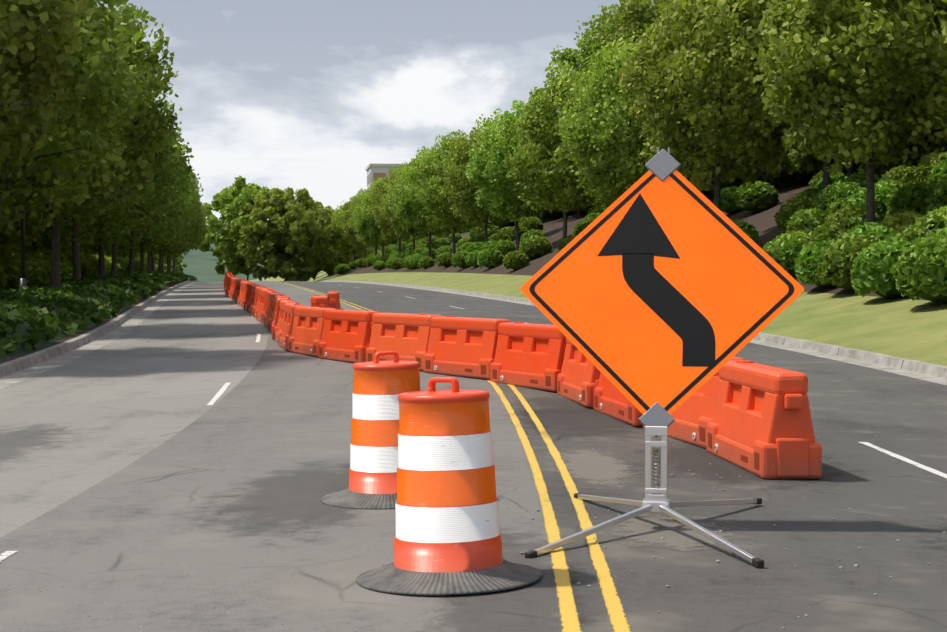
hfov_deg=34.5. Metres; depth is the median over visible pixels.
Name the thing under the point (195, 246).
tree
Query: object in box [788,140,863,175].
hedge
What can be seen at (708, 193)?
hedge
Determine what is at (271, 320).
barrier
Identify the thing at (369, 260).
shrub
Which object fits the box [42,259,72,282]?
shrub
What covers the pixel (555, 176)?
tree
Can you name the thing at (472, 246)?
shrub
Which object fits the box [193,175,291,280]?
tree
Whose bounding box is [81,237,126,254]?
tree
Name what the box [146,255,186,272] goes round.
bush
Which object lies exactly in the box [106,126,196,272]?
tree
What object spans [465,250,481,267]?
shrub
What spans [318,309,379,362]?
barrier
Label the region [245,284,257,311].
barrier
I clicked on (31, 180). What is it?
tree
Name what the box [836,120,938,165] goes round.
tree
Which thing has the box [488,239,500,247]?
shrub
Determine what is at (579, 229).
shrub
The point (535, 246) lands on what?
shrub
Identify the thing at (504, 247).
shrub
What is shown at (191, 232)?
tree
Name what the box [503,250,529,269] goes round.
shrub
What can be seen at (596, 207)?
shrub
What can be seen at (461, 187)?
tree
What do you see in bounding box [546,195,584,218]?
tree
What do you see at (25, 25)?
tree
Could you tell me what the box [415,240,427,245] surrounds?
shrub
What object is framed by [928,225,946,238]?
shrub
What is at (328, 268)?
tree
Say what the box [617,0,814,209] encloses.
tree
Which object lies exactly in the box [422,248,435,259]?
shrub
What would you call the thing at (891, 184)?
shrub
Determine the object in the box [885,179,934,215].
shrub
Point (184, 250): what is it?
tree
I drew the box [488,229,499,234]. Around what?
shrub
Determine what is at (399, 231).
tree
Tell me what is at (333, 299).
barrier
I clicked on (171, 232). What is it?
tree
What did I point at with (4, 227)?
tree
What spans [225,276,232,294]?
barrier
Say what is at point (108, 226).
tree
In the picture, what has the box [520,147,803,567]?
reverse curve sign
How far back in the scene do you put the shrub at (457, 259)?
94.97 m
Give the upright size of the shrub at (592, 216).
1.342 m
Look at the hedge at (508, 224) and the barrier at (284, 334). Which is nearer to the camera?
the barrier at (284, 334)
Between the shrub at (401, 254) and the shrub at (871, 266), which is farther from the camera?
the shrub at (401, 254)
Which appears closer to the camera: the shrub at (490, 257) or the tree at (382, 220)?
the shrub at (490, 257)
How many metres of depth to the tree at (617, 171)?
59.83 m
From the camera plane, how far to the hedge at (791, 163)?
65.33 m
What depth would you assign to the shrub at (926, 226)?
32.75 m
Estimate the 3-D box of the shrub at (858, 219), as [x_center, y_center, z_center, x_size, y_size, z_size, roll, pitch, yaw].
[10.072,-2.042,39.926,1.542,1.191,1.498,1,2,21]
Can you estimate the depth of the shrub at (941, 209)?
34.77 m
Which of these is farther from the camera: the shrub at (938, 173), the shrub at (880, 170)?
the shrub at (880, 170)
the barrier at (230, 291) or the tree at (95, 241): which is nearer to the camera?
the barrier at (230, 291)
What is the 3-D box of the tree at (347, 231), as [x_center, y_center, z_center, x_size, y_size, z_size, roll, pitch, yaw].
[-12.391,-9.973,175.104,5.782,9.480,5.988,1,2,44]
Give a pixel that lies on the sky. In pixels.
(296, 94)
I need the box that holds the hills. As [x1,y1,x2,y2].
[166,231,268,281]
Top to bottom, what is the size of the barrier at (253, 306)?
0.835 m
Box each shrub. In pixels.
[0,264,7,291]
[2,250,32,288]
[8,259,49,288]
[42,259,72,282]
[60,250,92,276]
[79,251,98,276]
[94,253,123,273]
[95,254,120,273]
[105,262,110,273]
[111,255,128,272]
[126,258,144,271]
[134,258,146,271]
[338,266,348,273]
[348,262,356,269]
[357,258,363,266]
[362,257,370,266]
[366,256,374,265]
[373,253,384,261]
[373,260,385,270]
[383,253,392,262]
[385,256,397,268]
[388,257,401,269]
[390,245,398,250]
[395,241,406,245]
[397,246,405,250]
[397,250,407,258]
[400,256,409,268]
[404,255,415,268]
[410,253,428,266]
[412,246,426,254]
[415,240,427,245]
[415,243,426,248]
[417,256,433,268]
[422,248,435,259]
[425,241,442,249]
[435,245,452,256]
[436,237,450,245]
[436,251,452,267]
[448,233,461,242]
[450,250,469,268]
[456,237,470,248]
[457,242,471,251]
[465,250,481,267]
[466,241,482,251]
[469,227,477,236]
[469,232,490,242]
[476,247,503,268]
[480,240,496,250]
[482,224,498,231]
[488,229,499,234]
[488,232,510,240]
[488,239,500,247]
[494,239,515,255]
[499,226,512,240]
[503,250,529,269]
[508,225,528,240]
[514,217,526,225]
[519,235,552,257]
[521,216,542,229]
[522,229,546,240]
[557,235,575,251]
[571,219,590,235]
[573,223,589,235]
[584,212,601,219]
[586,205,607,215]
[589,207,605,213]
[713,186,745,214]
[730,219,759,245]
[733,181,779,212]
[761,232,807,276]
[773,196,814,232]
[773,230,810,239]
[785,207,824,233]
[793,187,820,203]
[794,240,834,287]
[803,219,858,246]
[808,168,845,188]
[813,180,862,210]
[814,173,846,188]
[816,231,879,290]
[824,197,852,219]
[824,205,879,223]
[841,222,896,240]
[842,172,880,187]
[844,184,893,221]
[846,216,879,225]
[848,186,866,195]
[850,238,911,298]
[864,149,917,177]
[876,179,905,189]
[879,165,917,183]
[880,210,924,232]
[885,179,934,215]
[888,228,908,240]
[889,233,946,304]
[904,211,946,242]
[909,137,946,163]
[914,152,946,181]
[925,179,946,213]
[926,159,946,184]
[926,205,946,214]
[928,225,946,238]
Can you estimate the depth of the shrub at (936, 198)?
37.60 m
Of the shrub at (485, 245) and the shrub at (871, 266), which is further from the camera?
the shrub at (485, 245)
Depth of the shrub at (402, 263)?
122.23 m
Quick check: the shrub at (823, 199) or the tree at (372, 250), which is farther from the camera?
the tree at (372, 250)
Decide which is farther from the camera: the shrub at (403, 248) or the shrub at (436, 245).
the shrub at (403, 248)
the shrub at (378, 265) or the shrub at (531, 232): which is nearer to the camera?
the shrub at (531, 232)
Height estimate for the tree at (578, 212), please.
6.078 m
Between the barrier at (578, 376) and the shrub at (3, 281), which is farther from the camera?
the shrub at (3, 281)
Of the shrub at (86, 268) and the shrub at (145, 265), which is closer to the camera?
the shrub at (86, 268)
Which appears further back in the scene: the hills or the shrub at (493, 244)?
the hills
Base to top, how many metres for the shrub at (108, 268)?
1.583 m
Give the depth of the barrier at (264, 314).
36.98 m
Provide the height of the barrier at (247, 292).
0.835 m
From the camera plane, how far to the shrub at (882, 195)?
42.15 m
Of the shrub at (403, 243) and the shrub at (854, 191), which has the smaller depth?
the shrub at (854, 191)
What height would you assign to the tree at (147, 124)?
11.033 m
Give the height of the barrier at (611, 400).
0.835 m
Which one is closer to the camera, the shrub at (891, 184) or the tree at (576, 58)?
the shrub at (891, 184)
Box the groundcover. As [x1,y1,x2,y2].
[0,270,197,359]
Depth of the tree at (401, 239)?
286.43 m
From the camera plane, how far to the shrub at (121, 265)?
108.25 m
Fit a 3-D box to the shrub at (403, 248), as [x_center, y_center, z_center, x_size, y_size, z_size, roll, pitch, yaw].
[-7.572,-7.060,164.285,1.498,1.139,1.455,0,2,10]
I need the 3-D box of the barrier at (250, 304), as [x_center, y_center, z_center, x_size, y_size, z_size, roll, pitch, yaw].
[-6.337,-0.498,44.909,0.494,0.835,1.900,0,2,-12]
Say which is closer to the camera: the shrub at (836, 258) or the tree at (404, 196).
the shrub at (836, 258)
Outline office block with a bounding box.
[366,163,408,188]
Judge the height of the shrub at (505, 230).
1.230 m
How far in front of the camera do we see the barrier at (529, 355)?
19.82 m
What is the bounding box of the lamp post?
[20,91,26,286]
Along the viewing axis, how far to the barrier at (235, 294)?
56.20 m
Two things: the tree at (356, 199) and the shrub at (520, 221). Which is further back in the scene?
the tree at (356, 199)
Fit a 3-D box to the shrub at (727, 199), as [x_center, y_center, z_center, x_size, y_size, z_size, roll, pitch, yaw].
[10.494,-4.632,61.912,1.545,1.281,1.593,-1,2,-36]
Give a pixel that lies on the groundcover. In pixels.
(33, 318)
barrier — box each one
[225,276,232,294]
[228,277,235,296]
[229,278,233,297]
[230,278,239,298]
[232,279,243,299]
[234,279,242,301]
[236,280,249,302]
[237,281,248,304]
[240,282,252,306]
[243,283,254,309]
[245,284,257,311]
[248,285,263,312]
[251,286,262,315]
[254,287,271,317]
[256,289,274,321]
[262,291,278,324]
[265,293,283,328]
[269,295,289,330]
[271,297,288,338]
[274,300,297,341]
[278,303,304,349]
[288,306,334,356]
[310,295,327,306]
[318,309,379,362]
[327,291,340,308]
[366,313,441,370]
[424,316,509,378]
[490,322,566,391]
[557,337,600,407]
[594,373,642,426]
[643,357,743,448]
[707,360,821,478]
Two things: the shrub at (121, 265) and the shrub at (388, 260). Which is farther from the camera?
the shrub at (388, 260)
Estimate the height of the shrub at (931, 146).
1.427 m
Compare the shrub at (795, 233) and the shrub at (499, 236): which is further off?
the shrub at (499, 236)
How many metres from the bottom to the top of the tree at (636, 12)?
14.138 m
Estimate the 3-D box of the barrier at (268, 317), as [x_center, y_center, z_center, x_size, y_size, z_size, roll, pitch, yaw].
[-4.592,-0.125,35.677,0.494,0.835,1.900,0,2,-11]
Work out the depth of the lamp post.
41.70 m
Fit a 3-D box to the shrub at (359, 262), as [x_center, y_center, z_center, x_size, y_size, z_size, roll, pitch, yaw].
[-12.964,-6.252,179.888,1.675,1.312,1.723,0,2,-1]
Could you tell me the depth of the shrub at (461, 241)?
111.66 m
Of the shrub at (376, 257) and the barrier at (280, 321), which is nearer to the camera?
the barrier at (280, 321)
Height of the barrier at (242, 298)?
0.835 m
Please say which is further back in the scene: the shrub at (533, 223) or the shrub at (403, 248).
the shrub at (403, 248)
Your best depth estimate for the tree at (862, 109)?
37.10 m
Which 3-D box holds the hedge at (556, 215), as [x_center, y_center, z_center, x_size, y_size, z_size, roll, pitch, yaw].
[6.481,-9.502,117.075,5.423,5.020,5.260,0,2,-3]
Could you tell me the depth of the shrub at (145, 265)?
141.31 m
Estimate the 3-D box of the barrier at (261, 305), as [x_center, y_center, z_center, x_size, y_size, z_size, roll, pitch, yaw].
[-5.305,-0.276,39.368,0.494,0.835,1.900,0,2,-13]
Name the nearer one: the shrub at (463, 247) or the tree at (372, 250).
the shrub at (463, 247)
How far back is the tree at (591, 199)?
96.47 m
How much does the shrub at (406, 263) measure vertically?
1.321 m
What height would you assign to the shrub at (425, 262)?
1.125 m
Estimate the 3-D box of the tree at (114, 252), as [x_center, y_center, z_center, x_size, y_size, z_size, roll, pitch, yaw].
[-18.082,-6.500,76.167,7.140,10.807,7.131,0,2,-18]
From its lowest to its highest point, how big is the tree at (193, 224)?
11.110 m
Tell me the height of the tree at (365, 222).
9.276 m
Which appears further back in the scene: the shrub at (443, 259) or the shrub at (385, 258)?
the shrub at (385, 258)
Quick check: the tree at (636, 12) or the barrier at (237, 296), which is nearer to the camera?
the barrier at (237, 296)
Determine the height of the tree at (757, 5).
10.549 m
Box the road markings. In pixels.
[0,281,946,631]
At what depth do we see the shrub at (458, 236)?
135.10 m
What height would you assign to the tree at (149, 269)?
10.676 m
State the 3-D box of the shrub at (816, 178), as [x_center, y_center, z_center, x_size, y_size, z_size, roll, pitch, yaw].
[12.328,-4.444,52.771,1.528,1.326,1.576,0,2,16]
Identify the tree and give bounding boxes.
[0,0,96,170]
[0,0,153,238]
[0,196,18,247]
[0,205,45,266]
[3,0,178,286]
[7,48,182,280]
[8,222,34,245]
[12,219,65,254]
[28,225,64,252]
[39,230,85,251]
[50,91,194,277]
[63,236,105,251]
[65,137,185,274]
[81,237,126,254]
[104,245,136,258]
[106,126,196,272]
[121,182,198,272]
[134,251,146,261]
[135,166,199,272]
[139,189,200,271]
[145,181,203,270]
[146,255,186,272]
[154,197,206,270]
[155,181,204,270]
[156,206,209,271]
[156,218,207,271]
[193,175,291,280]
[230,187,341,280]
[263,266,320,280]
[296,201,353,280]
[322,245,370,263]
[328,199,363,263]
[331,196,371,269]
[340,188,378,267]
[346,182,385,255]
[352,177,400,256]
[358,239,393,254]
[368,164,417,252]
[378,162,436,249]
[385,234,423,246]
[388,146,452,257]
[408,221,452,237]
[412,129,476,253]
[435,114,513,241]
[451,220,483,233]
[463,99,554,250]
[500,61,626,239]
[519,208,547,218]
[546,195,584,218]
[547,150,592,218]
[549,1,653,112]
[557,29,702,206]
[572,185,617,206]
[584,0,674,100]
[613,49,730,194]
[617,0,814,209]
[682,51,811,189]
[730,0,911,188]
[739,100,864,175]
[750,0,946,221]
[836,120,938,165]
[930,0,946,42]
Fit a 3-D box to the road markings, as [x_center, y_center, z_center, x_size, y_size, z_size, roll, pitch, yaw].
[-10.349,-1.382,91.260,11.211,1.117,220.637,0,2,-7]
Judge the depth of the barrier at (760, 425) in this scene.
11.84 m
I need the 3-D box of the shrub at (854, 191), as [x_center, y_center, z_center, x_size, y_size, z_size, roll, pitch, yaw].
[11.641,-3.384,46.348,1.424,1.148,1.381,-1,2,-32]
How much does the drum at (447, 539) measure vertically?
1.026 m
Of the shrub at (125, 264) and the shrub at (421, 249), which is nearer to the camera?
the shrub at (125, 264)
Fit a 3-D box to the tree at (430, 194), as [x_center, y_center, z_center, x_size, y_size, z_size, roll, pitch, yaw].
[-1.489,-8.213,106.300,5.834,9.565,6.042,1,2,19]
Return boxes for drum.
[320,351,420,509]
[356,377,541,595]
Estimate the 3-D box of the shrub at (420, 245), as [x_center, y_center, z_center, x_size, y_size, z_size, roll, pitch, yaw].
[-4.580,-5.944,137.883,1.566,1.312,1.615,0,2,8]
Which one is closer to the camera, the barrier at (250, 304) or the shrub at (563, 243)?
the barrier at (250, 304)
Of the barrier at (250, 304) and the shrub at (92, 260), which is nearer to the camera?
the barrier at (250, 304)
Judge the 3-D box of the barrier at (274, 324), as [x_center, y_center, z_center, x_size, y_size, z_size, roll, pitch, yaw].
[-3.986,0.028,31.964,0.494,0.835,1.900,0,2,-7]
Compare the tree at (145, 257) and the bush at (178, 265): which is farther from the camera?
the bush at (178, 265)
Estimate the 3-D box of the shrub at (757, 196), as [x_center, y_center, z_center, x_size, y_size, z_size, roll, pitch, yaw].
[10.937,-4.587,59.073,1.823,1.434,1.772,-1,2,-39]
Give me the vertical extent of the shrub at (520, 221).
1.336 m
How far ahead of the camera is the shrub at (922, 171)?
44.05 m
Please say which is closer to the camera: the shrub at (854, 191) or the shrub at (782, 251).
the shrub at (782, 251)
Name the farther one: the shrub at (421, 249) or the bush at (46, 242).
the shrub at (421, 249)
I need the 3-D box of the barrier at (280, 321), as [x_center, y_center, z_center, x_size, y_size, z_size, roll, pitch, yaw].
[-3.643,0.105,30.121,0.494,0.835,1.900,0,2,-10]
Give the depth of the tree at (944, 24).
28.19 m
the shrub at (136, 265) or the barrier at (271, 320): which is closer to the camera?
the barrier at (271, 320)
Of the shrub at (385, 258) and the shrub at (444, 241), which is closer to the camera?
the shrub at (444, 241)
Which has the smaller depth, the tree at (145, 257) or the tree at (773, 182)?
the tree at (773, 182)
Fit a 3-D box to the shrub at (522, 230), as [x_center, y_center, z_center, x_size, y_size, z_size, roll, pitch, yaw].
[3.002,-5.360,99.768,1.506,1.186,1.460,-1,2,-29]
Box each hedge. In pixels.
[476,216,507,228]
[488,216,514,225]
[531,203,575,218]
[701,184,737,196]
[707,176,763,186]
[733,170,782,184]
[759,157,815,182]
[777,146,865,173]
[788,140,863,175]
[940,117,946,147]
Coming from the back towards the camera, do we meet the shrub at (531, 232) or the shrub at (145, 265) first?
the shrub at (145, 265)
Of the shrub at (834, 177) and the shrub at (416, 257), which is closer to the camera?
the shrub at (834, 177)
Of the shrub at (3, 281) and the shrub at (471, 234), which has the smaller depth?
the shrub at (3, 281)
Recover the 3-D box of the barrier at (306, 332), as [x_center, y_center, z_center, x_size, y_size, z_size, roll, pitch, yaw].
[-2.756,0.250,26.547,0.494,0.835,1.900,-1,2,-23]
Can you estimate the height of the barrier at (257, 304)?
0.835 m
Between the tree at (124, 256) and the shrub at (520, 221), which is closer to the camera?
the shrub at (520, 221)
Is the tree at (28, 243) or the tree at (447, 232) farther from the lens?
the tree at (447, 232)
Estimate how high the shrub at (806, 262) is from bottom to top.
1.322 m
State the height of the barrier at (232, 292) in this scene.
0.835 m
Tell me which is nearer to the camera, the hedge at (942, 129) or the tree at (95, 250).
the hedge at (942, 129)
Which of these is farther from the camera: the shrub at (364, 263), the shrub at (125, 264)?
the shrub at (364, 263)
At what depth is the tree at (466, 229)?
296.79 m
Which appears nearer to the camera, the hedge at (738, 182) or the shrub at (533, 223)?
the hedge at (738, 182)
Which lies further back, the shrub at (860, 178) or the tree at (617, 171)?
the tree at (617, 171)
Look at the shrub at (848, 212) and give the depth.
40.16 m
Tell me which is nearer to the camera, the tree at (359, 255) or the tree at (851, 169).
the tree at (851, 169)
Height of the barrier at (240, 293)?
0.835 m
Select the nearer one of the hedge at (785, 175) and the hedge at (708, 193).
the hedge at (785, 175)
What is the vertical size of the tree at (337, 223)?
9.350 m
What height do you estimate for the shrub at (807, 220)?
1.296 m
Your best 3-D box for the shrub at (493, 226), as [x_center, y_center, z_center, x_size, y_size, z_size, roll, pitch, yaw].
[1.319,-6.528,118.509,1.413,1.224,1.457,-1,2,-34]
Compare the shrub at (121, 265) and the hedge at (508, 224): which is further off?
the hedge at (508, 224)
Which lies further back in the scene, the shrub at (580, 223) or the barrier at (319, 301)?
the shrub at (580, 223)
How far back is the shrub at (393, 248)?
169.51 m
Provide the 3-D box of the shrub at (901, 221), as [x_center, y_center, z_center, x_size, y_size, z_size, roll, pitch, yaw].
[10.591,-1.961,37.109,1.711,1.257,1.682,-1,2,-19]
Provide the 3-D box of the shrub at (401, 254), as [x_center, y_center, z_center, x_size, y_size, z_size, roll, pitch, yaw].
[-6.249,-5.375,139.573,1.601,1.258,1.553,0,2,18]
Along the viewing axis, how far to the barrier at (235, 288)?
58.18 m
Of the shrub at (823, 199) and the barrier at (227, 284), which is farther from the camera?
the barrier at (227, 284)
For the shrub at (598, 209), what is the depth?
83.25 m
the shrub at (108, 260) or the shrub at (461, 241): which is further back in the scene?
the shrub at (461, 241)
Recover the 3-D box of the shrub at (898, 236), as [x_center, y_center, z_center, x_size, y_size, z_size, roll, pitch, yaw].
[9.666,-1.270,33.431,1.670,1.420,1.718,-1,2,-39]
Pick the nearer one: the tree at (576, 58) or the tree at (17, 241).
the tree at (17, 241)
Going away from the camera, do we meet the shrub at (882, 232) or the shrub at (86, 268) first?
the shrub at (882, 232)
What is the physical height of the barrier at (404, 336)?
0.835 m
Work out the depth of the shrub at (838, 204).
44.01 m
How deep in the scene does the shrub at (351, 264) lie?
193.70 m
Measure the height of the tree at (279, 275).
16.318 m
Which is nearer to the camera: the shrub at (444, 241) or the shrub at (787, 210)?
the shrub at (787, 210)
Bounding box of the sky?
[95,0,652,224]
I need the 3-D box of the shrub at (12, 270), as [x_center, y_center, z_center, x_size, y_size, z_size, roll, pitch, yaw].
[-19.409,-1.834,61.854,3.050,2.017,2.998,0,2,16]
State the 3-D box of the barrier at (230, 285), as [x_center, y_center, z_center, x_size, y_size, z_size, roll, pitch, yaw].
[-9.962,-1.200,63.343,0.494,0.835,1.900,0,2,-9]

